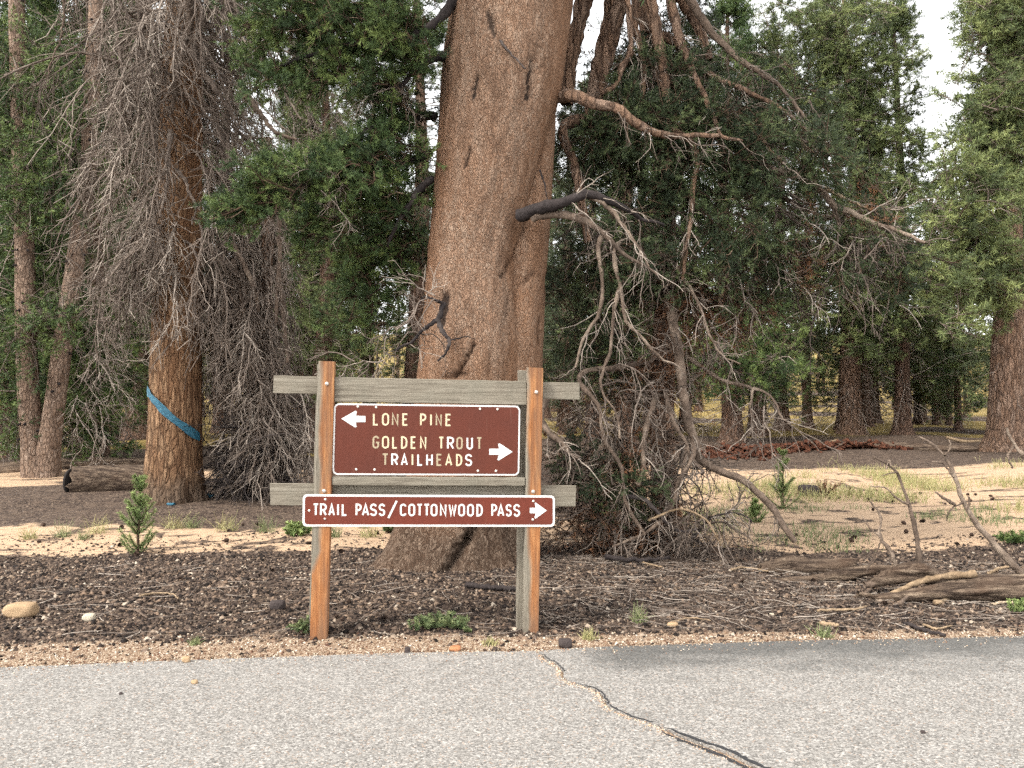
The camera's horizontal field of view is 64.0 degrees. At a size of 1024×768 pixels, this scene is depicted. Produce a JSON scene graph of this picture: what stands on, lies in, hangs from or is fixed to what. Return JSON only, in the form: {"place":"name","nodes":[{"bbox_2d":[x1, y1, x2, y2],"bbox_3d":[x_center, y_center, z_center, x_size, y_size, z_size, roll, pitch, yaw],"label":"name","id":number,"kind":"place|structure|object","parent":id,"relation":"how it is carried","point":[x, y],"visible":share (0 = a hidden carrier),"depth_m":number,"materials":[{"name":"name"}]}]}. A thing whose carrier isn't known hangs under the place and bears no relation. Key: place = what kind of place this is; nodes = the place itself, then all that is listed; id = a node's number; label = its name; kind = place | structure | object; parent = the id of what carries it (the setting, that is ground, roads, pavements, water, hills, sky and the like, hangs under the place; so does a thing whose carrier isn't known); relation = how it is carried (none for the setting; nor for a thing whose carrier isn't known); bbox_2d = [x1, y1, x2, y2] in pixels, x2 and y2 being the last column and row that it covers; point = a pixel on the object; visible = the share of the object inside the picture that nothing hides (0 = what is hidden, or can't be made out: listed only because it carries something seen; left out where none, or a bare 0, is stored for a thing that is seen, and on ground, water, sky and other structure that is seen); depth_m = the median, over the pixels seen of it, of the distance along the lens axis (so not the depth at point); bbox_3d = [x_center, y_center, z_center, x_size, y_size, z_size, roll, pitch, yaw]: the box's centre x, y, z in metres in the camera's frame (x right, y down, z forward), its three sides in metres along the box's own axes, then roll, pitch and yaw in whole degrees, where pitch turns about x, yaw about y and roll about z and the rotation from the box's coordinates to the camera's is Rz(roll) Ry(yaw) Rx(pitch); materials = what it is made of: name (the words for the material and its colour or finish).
{"place":"outdoors","nodes":[
{"label":"outdoors","id":0,"kind":"place"},
{"bbox_2d":[0,0,1021,334],"label":"sky","id":1,"kind":"structure","parent":0,"point":[934,30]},
{"bbox_2d":[0,636,1023,767],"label":"road","id":2,"kind":"structure","parent":0,"point":[867,703],"depth_m":4.77,"materials":[{"name":"asphalt"}]},
{"bbox_2d":[0,334,1023,767],"bbox_3d":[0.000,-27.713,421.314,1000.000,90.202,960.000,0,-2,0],"label":"ground","id":3,"kind":"structure","parent":0,"point":[26,504],"depth_m":11.35,"materials":[{"name":"soil"}]},
{"bbox_2d":[2,601,38,618],"bbox_3d":[-4.194,1.935,6.998,0.252,0.131,0.181,0,-2,0],"label":"rock","id":4,"kind":"object","parent":3,"relation":"on","point":[24,609],"visible":0.99,"depth_m":6.91,"materials":[{"name":"beige stone"}]},
{"bbox_2d":[13,525,43,539],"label":"grass tuft","id":5,"kind":"object","parent":3,"relation":"on","point":[28,537],"visible":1,"depth_m":11.10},
{"bbox_2d":[0,0,101,471],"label":"pine tree","id":6,"kind":"object","parent":3,"relation":"on","point":[5,270],"visible":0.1,"depth_m":21.80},
{"bbox_2d":[46,518,77,537],"bbox_3d":[-6.193,1.972,11.322,0.383,0.279,0.424,0,-2,-10],"label":"grass tuft","id":7,"kind":"object","parent":3,"relation":"on","point":[65,534],"visible":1,"depth_m":11.28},
{"bbox_2d":[0,1,138,457],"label":"pine tree","id":8,"kind":"object","parent":3,"relation":"on","point":[8,455],"visible":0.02,"depth_m":25.60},
{"bbox_2d":[0,457,144,472],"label":"fallen log","id":9,"kind":"object","parent":3,"relation":"on","point":[10,467],"visible":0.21,"depth_m":20.71,"materials":[{"name":"brown wood"}]},
{"bbox_2d":[0,0,150,477],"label":"forked pine","id":10,"kind":"object","parent":3,"relation":"on","point":[39,437],"visible":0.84,"depth_m":19.23,"materials":[{"name":"green plant"}]},
{"bbox_2d":[75,530,93,539],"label":"grass tuft","id":11,"kind":"object","parent":3,"relation":"on","point":[82,537],"visible":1,"depth_m":11.16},
{"bbox_2d":[82,613,95,621],"bbox_3d":[-3.525,1.948,6.823,0.096,0.069,0.069,0,-2,0],"label":"rock","id":12,"kind":"object","parent":3,"relation":"on","point":[88,617],"visible":0.94,"depth_m":6.79,"materials":[{"name":"stone"}]},
{"bbox_2d":[79,515,112,534],"bbox_3d":[-5.871,1.963,11.584,0.402,0.290,0.464,0,-2,0],"label":"grass tuft","id":13,"kind":"object","parent":3,"relation":"on","point":[98,530],"visible":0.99,"depth_m":11.56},
{"bbox_2d":[38,0,154,441],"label":"pine tree","id":14,"kind":"object","parent":3,"relation":"on","point":[117,238],"visible":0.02,"depth_m":33.09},
{"bbox_2d":[63,464,143,491],"bbox_3d":[-7.636,1.934,16.601,2.553,0.620,0.705,1,-2,-22],"label":"cut log","id":15,"kind":"object","parent":3,"relation":"on","point":[98,478],"visible":0.45,"depth_m":16.17,"materials":[{"name":"brown wood"}]},
{"bbox_2d":[46,0,164,431],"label":"pine tree","id":16,"kind":"object","parent":3,"relation":"on","point":[114,237],"visible":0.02,"depth_m":39.16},
{"bbox_2d":[0,0,219,460],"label":"pine tree","id":17,"kind":"object","parent":3,"relation":"on","point":[119,447],"visible":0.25,"depth_m":22.15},
{"bbox_2d":[119,607,147,617],"bbox_3d":[-3.239,1.962,7.057,0.499,0.031,0.067,-2,-3,39],"label":"stick","id":18,"kind":"object","parent":3,"relation":"on","point":[135,610],"visible":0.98,"depth_m":7.11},
{"bbox_2d":[115,474,158,553],"bbox_3d":[-4.557,1.592,9.987,0.501,1.032,0.619,1,-2,-31],"label":"pine seedling","id":19,"kind":"object","parent":3,"relation":"on","point":[140,501],"visible":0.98,"depth_m":9.97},
{"bbox_2d":[100,0,234,440],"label":"pine tree","id":20,"kind":"object","parent":3,"relation":"on","point":[141,436],"visible":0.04,"depth_m":33.12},
{"bbox_2d":[154,509,196,529],"bbox_3d":[-4.942,1.966,11.977,0.606,0.294,0.428,0,-2,0],"label":"grass tuft","id":21,"kind":"object","parent":3,"relation":"on","point":[177,525],"visible":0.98,"depth_m":11.92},
{"bbox_2d":[113,18,241,433],"bbox_3d":[-13.728,-6.808,34.741,6.498,18.807,6.959,2,-3,-36],"label":"pine tree","id":22,"kind":"object","parent":3,"relation":"on","point":[219,231],"visible":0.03,"depth_m":34.78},
{"bbox_2d":[0,0,368,505],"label":"dead pine","id":23,"kind":"object","parent":3,"relation":"on","point":[170,233],"visible":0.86,"depth_m":14.06,"materials":[{"name":"grey plant"}]},
{"bbox_2d":[182,514,205,528],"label":"grass tuft","id":24,"kind":"object","parent":3,"relation":"on","point":[190,525],"visible":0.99,"depth_m":12.03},
{"bbox_2d":[186,635,203,645],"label":"grass tuft","id":25,"kind":"object","parent":3,"relation":"on","point":[195,641],"visible":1,"depth_m":6.12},
{"bbox_2d":[202,213,215,416],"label":"pine tree","id":26,"kind":"object","parent":3,"relation":"on","point":[206,386],"visible":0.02,"depth_m":65.99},
{"bbox_2d":[142,1,299,433],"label":"pine tree","id":27,"kind":"object","parent":3,"relation":"on","point":[222,404],"visible":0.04,"depth_m":39.36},
{"bbox_2d":[206,510,245,531],"bbox_3d":[-4.112,1.964,11.840,0.591,0.299,0.432,-1,-2,16],"label":"grass tuft","id":28,"kind":"object","parent":3,"relation":"on","point":[228,525],"visible":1,"depth_m":11.81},
{"bbox_2d":[148,136,328,507],"bbox_3d":[-4.769,-0.732,15.050,3.170,7.757,3.266,0,-2,0],"label":"dead thicket","id":29,"kind":"object","parent":3,"relation":"on","point":[259,442],"visible":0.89,"depth_m":14.62,"materials":[{"name":"grey wood"}]},
{"bbox_2d":[252,515,283,533],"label":"grass tuft","id":30,"kind":"object","parent":3,"relation":"on","point":[266,529],"visible":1,"depth_m":11.41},
{"bbox_2d":[269,600,285,609],"bbox_3d":[-2.070,1.955,7.231,0.126,0.087,0.091,0,-2,0],"label":"rock","id":31,"kind":"object","parent":3,"relation":"on","point":[277,604],"visible":0.96,"depth_m":7.19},
{"bbox_2d":[281,520,311,536],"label":"green plant","id":32,"kind":"object","parent":3,"relation":"on","point":[292,528],"visible":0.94,"depth_m":10.88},
{"bbox_2d":[286,615,309,634],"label":"green plant","id":33,"kind":"object","parent":3,"relation":"on","point":[303,626],"visible":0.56,"depth_m":6.39,"materials":[{"name":"green plant"}]},
{"bbox_2d":[259,49,344,404],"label":"pine tree","id":34,"kind":"object","parent":3,"relation":"on","point":[289,150],"depth_m":47.32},
{"bbox_2d":[252,96,374,439],"bbox_3d":[-8.714,-4.837,34.522,5.381,15.516,5.630,1,-2,-30],"label":"pine tree","id":35,"kind":"object","parent":3,"relation":"on","point":[313,284],"visible":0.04,"depth_m":34.05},
{"bbox_2d":[239,11,406,443],"bbox_3d":[-7.026,-7.354,32.641,6.667,19.909,7.605,-2,-3,36],"label":"pine tree","id":36,"kind":"object","parent":3,"relation":"on","point":[325,344],"visible":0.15,"depth_m":31.97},
{"bbox_2d":[264,47,381,429],"bbox_3d":[-9.790,-7.001,38.884,7.365,19.307,6.796,1,-2,-31],"label":"pine tree","id":37,"kind":"object","parent":3,"relation":"on","point":[276,106],"visible":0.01,"depth_m":38.53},
{"bbox_2d":[331,527,343,537],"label":"grass tuft","id":38,"kind":"object","parent":3,"relation":"on","point":[335,535],"visible":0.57,"depth_m":10.84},
{"bbox_2d":[298,112,381,403],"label":"pine tree","id":39,"kind":"object","parent":3,"relation":"on","point":[333,317],"visible":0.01,"depth_m":61.55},
{"bbox_2d":[354,527,382,538],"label":"grass tuft","id":40,"kind":"object","parent":3,"relation":"on","point":[371,535],"visible":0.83,"depth_m":10.94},
{"bbox_2d":[312,50,429,403],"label":"pine tree","id":41,"kind":"object","parent":3,"relation":"on","point":[365,357],"visible":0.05,"depth_m":40.55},
{"bbox_2d":[334,0,447,403],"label":"pine tree","id":42,"kind":"object","parent":3,"relation":"on","point":[411,358],"visible":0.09,"depth_m":36.92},
{"bbox_2d":[374,205,413,403],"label":"pine tree","id":43,"kind":"object","parent":3,"relation":"on","point":[391,370],"visible":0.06,"depth_m":51.20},
{"bbox_2d":[396,170,434,376],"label":"pine tree","id":44,"kind":"object","parent":3,"relation":"on","point":[430,211],"depth_m":68.81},
{"bbox_2d":[270,361,579,639],"bbox_3d":[-0.667,1.022,6.488,2.444,2.391,0.242,0,-2,-6],"label":"trail sign","id":45,"kind":"object","parent":3,"relation":"on","point":[503,439],"visible":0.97,"depth_m":6.42,"materials":[{"name":"brown wood"}]},
{"bbox_2d":[406,609,469,631],"bbox_3d":[-0.584,1.890,6.575,0.507,0.153,0.304,0,-2,0],"label":"green plant","id":46,"kind":"object","parent":3,"relation":"on","point":[459,622],"visible":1,"depth_m":6.53,"materials":[{"name":"green plant"}]},
{"bbox_2d":[449,645,460,651],"bbox_3d":[-0.416,1.929,5.970,0.084,0.040,0.060,0,-2,0],"label":"rock","id":47,"kind":"object","parent":3,"relation":"on","point":[453,648],"visible":1,"depth_m":5.95,"materials":[{"name":"orange stone"}]},
{"bbox_2d":[189,0,769,572],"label":"pine tree","id":48,"kind":"object","parent":3,"relation":"on","point":[493,204],"visible":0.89,"depth_m":8.85,"materials":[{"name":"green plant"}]},
{"bbox_2d":[465,581,515,591],"bbox_3d":[-0.176,1.935,7.818,0.548,0.085,0.087,0,-2,9],"label":"stick","id":49,"kind":"object","parent":3,"relation":"on","point":[475,585],"visible":0.85,"depth_m":7.80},
{"bbox_2d":[481,636,499,646],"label":"grass tuft","id":50,"kind":"object","parent":3,"relation":"on","point":[491,641],"visible":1,"depth_m":6.12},
{"bbox_2d":[0,530,1023,663],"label":"bark litter","id":51,"kind":"object","parent":3,"relation":"on","point":[41,632],"visible":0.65,"depth_m":7.70,"materials":[{"name":"wood"}]},
{"bbox_2d":[139,592,178,598],"bbox_3d":[-3.254,1.986,7.694,0.432,0.030,0.194,-1,-2,15],"label":"stick","id":52,"kind":"object","parent":51,"relation":"on","point":[146,594],"visible":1,"depth_m":7.76,"materials":[{"name":"brown wood"}]},
{"bbox_2d":[0,553,1023,641],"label":"fallen twigs","id":53,"kind":"object","parent":3,"relation":"on","point":[709,588],"visible":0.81,"depth_m":7.49,"materials":[{"name":"wood"}]},
{"bbox_2d":[0,614,1023,667],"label":"gravel","id":54,"kind":"structure","parent":3,"relation":"on","point":[198,657],"depth_m":6.12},
{"bbox_2d":[543,154,573,417],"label":"pine tree","id":55,"kind":"object","parent":3,"relation":"on","point":[547,410],"depth_m":59.70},
{"bbox_2d":[542,184,583,426],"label":"pine tree","id":56,"kind":"object","parent":3,"relation":"on","point":[545,364],"visible":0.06,"depth_m":45.71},
{"bbox_2d":[558,638,571,648],"bbox_3d":[0.394,1.923,6.068,0.099,0.069,0.071,0,-2,0],"label":"rock","id":57,"kind":"object","parent":3,"relation":"on","point":[565,643],"visible":0.98,"depth_m":6.04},
{"bbox_2d":[542,107,606,434],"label":"pine tree","id":58,"kind":"object","parent":3,"relation":"on","point":[562,403],"visible":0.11,"depth_m":37.77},
{"bbox_2d":[203,185,956,412],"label":"wood","id":59,"kind":"object","parent":3,"relation":"on","point":[380,363],"visible":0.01,"depth_m":115.44,"materials":[{"name":"brown wood"}]},
{"bbox_2d":[577,628,600,640],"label":"grass tuft","id":60,"kind":"object","parent":3,"relation":"on","point":[586,635],"visible":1,"depth_m":6.26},
{"bbox_2d":[543,70,652,438],"bbox_3d":[3.598,-5.513,35.196,6.178,16.195,5.700,-1,-3,35],"label":"pine tree","id":61,"kind":"object","parent":3,"relation":"on","point":[559,308],"visible":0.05,"depth_m":34.84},
{"bbox_2d":[579,182,651,431],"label":"pine tree","id":62,"kind":"object","parent":3,"relation":"on","point":[617,409],"visible":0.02,"depth_m":37.11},
{"bbox_2d":[553,53,695,439],"bbox_3d":[4.463,-5.603,33.608,6.022,16.277,5.624,1,-2,-17],"label":"pine tree","id":63,"kind":"object","parent":3,"relation":"on","point":[633,317],"visible":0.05,"depth_m":33.21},
{"bbox_2d":[604,554,669,562],"bbox_3d":[1.464,1.998,9.405,0.795,0.102,0.205,0,-2,-11],"label":"stick","id":64,"kind":"object","parent":3,"relation":"on","point":[625,560],"visible":0.98,"depth_m":9.35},
{"bbox_2d":[627,603,650,623],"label":"grass tuft","id":65,"kind":"object","parent":3,"relation":"on","point":[636,619],"visible":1,"depth_m":6.74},
{"bbox_2d":[601,162,686,433],"bbox_3d":[5.682,-4.894,38.600,5.396,15.559,5.646,-1,-2,17],"label":"pine tree","id":66,"kind":"object","parent":3,"relation":"on","point":[636,196],"visible":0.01,"depth_m":38.08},
{"bbox_2d":[641,161,720,430],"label":"pine tree","id":67,"kind":"object","parent":3,"relation":"on","point":[692,405],"visible":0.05,"depth_m":42.48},
{"bbox_2d":[691,442,776,460],"bbox_3d":[7.048,2.142,25.985,2.867,0.605,3.776,-1,-3,34],"label":"rotten log","id":68,"kind":"object","parent":3,"relation":"on","point":[767,453],"visible":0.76,"depth_m":25.32,"materials":[{"name":"red wood"}]},
{"bbox_2d":[675,0,825,442],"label":"pine tree","id":69,"kind":"object","parent":3,"relation":"on","point":[755,363],"visible":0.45,"depth_m":30.93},
{"bbox_2d":[743,496,766,521],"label":"pine seedling","id":70,"kind":"object","parent":3,"relation":"on","point":[755,509],"visible":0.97,"depth_m":12.56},
{"bbox_2d":[540,0,987,567],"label":"pine tree","id":71,"kind":"object","parent":3,"relation":"on","point":[668,80],"visible":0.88,"depth_m":9.85,"materials":[{"name":"green plant"}]},
{"bbox_2d":[710,98,821,423],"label":"pine tree","id":72,"kind":"object","parent":3,"relation":"on","point":[765,315],"visible":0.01,"depth_m":52.17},
{"bbox_2d":[695,66,840,436],"bbox_3d":[11.636,-6.439,38.695,6.126,18.295,6.988,2,-3,-35],"label":"pine tree","id":73,"kind":"object","parent":3,"relation":"on","point":[781,398],"visible":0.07,"depth_m":37.63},
{"bbox_2d":[765,447,800,508],"bbox_3d":[4.514,1.583,13.789,0.621,1.079,0.614,0,-2,0],"label":"pine seedling","id":74,"kind":"object","parent":3,"relation":"on","point":[781,490],"visible":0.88,"depth_m":13.74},
{"bbox_2d":[733,31,841,430],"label":"pine tree","id":75,"kind":"object","parent":3,"relation":"on","point":[783,408],"visible":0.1,"depth_m":40.88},
{"bbox_2d":[768,575,821,581],"bbox_3d":[2.951,2.070,8.630,0.869,0.114,0.100,0,-2,0],"label":"fallen log","id":76,"kind":"object","parent":3,"relation":"on","point":[808,578],"visible":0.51,"depth_m":8.60,"materials":[{"name":"brown wood"}]},
{"bbox_2d":[773,172,838,427],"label":"pine tree","id":77,"kind":"object","parent":3,"relation":"on","point":[810,398],"visible":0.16,"depth_m":46.14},
{"bbox_2d":[756,553,859,573],"bbox_3d":[3.336,2.040,9.240,1.188,0.263,0.254,0,-2,0],"label":"fallen log","id":78,"kind":"object","parent":3,"relation":"on","point":[794,562],"visible":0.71,"depth_m":9.16,"materials":[{"name":"brown wood"}]},
{"bbox_2d":[797,484,819,496],"bbox_3d":[5.503,1.992,15.183,0.351,0.243,0.253,0,-2,0],"label":"rock","id":79,"kind":"object","parent":3,"relation":"on","point":[805,488],"visible":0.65,"depth_m":15.07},
{"bbox_2d":[805,624,836,638],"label":"grass tuft","id":80,"kind":"object","parent":3,"relation":"on","point":[822,633],"visible":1,"depth_m":6.35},
{"bbox_2d":[707,0,950,434],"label":"pine tree","id":81,"kind":"object","parent":3,"relation":"on","point":[832,38],"visible":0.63,"depth_m":34.36,"materials":[{"name":"green plant"}]},
{"bbox_2d":[819,621,839,627],"bbox_3d":[2.565,1.944,6.630,0.166,0.046,0.044,-1,-2,32],"label":"stick","id":82,"kind":"object","parent":3,"relation":"on","point":[824,623],"visible":0.84,"depth_m":6.62,"materials":[{"name":"brown wood"}]},
{"bbox_2d":[816,479,842,495],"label":"green plant","id":83,"kind":"object","parent":3,"relation":"on","point":[834,488],"visible":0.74,"depth_m":15.13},
{"bbox_2d":[755,438,915,453],"bbox_3d":[11.118,2.103,27.886,6.359,0.611,3.237,1,-2,-15],"label":"rotten log","id":84,"kind":"object","parent":3,"relation":"on","point":[804,446],"visible":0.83,"depth_m":27.25,"materials":[{"name":"red wood"}]},
{"bbox_2d":[816,605,867,611],"bbox_3d":[2.871,1.947,7.081,0.508,0.040,0.081,1,-2,-14],"label":"stick","id":85,"kind":"object","parent":3,"relation":"on","point":[838,609],"visible":0.99,"depth_m":7.07,"materials":[{"name":"brown wood"}]},
{"bbox_2d":[783,32,911,429],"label":"pine tree","id":86,"kind":"object","parent":3,"relation":"on","point":[836,387],"visible":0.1,"depth_m":40.72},
{"bbox_2d":[811,564,893,581],"bbox_3d":[3.634,1.996,8.632,0.991,0.198,0.127,0,-2,0],"label":"fallen log","id":87,"kind":"object","parent":3,"relation":"on","point":[847,573],"visible":0.8,"depth_m":8.59,"materials":[{"name":"brown wood"}]},
{"bbox_2d":[809,92,923,426],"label":"pine tree","id":88,"kind":"object","parent":3,"relation":"on","point":[865,407],"visible":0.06,"depth_m":45.89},
{"bbox_2d":[818,131,931,423],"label":"pine tree","id":89,"kind":"object","parent":3,"relation":"on","point":[877,416],"visible":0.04,"depth_m":50.07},
{"bbox_2d":[808,0,966,434],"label":"pine tree","id":90,"kind":"object","parent":3,"relation":"on","point":[902,424],"visible":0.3,"depth_m":36.47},
{"bbox_2d":[874,291,934,422],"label":"pine tree","id":91,"kind":"object","parent":3,"relation":"on","point":[915,384],"visible":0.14,"depth_m":49.69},
{"bbox_2d":[884,261,931,423],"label":"pine tree","id":92,"kind":"object","parent":3,"relation":"on","point":[918,417],"visible":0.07,"depth_m":51.16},
{"bbox_2d":[838,442,979,451],"bbox_3d":[13.763,2.184,28.348,5.419,0.360,0.287,0,-2,0],"label":"fallen limb","id":93,"kind":"object","parent":3,"relation":"on","point":[928,447],"visible":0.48,"depth_m":28.25,"materials":[{"name":"brown wood"}]},
{"bbox_2d":[910,332,931,421],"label":"pine tree","id":94,"kind":"object","parent":3,"relation":"on","point":[925,418],"visible":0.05,"depth_m":53.78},
{"bbox_2d":[903,622,945,636],"bbox_3d":[3.249,1.942,6.482,0.070,0.046,0.384,1,-2,-22],"label":"stick","id":95,"kind":"object","parent":3,"relation":"on","point":[914,626],"visible":0.98,"depth_m":6.44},
{"bbox_2d":[912,317,953,424],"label":"pine tree","id":96,"kind":"object","parent":3,"relation":"on","point":[927,394],"visible":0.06,"depth_m":50.33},
{"bbox_2d":[911,302,961,424],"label":"pine tree","id":97,"kind":"object","parent":3,"relation":"on","point":[926,396],"visible":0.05,"depth_m":49.71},
{"bbox_2d":[910,275,964,424],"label":"pine tree","id":98,"kind":"object","parent":3,"relation":"on","point":[935,421],"visible":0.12,"depth_m":48.39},
{"bbox_2d":[922,623,952,629],"bbox_3d":[3.419,1.951,6.570,0.221,0.030,0.142,-1,-2,20],"label":"stick","id":99,"kind":"object","parent":3,"relation":"on","point":[931,627],"visible":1,"depth_m":6.55,"materials":[{"name":"brown wood"}]},
{"bbox_2d":[856,427,1023,605],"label":"fallen tree","id":100,"kind":"object","parent":3,"relation":"on","point":[973,585],"visible":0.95,"depth_m":7.76,"materials":[{"name":"brown wood"}]},
{"bbox_2d":[912,263,973,425],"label":"pine tree","id":101,"kind":"object","parent":3,"relation":"on","point":[947,413],"visible":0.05,"depth_m":46.81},
{"bbox_2d":[911,290,989,430],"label":"pine tree","id":102,"kind":"object","parent":3,"relation":"on","point":[958,412],"visible":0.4,"depth_m":40.82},
{"bbox_2d":[880,0,1023,451],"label":"pine tree","id":103,"kind":"object","parent":3,"relation":"on","point":[988,163],"visible":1,"depth_m":25.64,"materials":[{"name":"green plant"}]},
{"bbox_2d":[945,436,981,442],"bbox_3d":[17.581,2.165,31.860,1.469,0.285,0.144,0,-2,0],"label":"fallen limb","id":104,"kind":"object","parent":3,"relation":"on","point":[956,439],"visible":0.93,"depth_m":31.81,"materials":[{"name":"brown wood"}]},
{"bbox_2d":[957,327,980,416],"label":"pine tree","id":105,"kind":"object","parent":3,"relation":"on","point":[966,391],"visible":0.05,"depth_m":67.78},
{"bbox_2d":[927,44,1023,413],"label":"pine tree","id":106,"kind":"object","parent":3,"relation":"on","point":[979,386],"visible":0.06,"depth_m":34.73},
{"bbox_2d":[948,52,1023,423],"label":"pine tree","id":107,"kind":"object","parent":3,"relation":"on","point":[987,376],"visible":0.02,"depth_m":31.23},
{"bbox_2d":[993,529,1023,543],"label":"green plant","id":108,"kind":"object","parent":3,"relation":"on","point":[1014,537],"visible":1,"depth_m":10.46,"materials":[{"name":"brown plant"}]},
{"bbox_2d":[1005,597,1023,613],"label":"green plant","id":109,"kind":"object","parent":3,"relation":"on","point":[1018,606],"visible":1,"depth_m":7.08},
{"bbox_2d":[678,455,1023,513],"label":"grass","id":110,"kind":"structure","parent":0,"point":[928,483],"depth_m":16.29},
{"bbox_2d":[683,502,1023,552],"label":"grass","id":111,"kind":"structure","parent":0,"point":[998,519],"depth_m":12.16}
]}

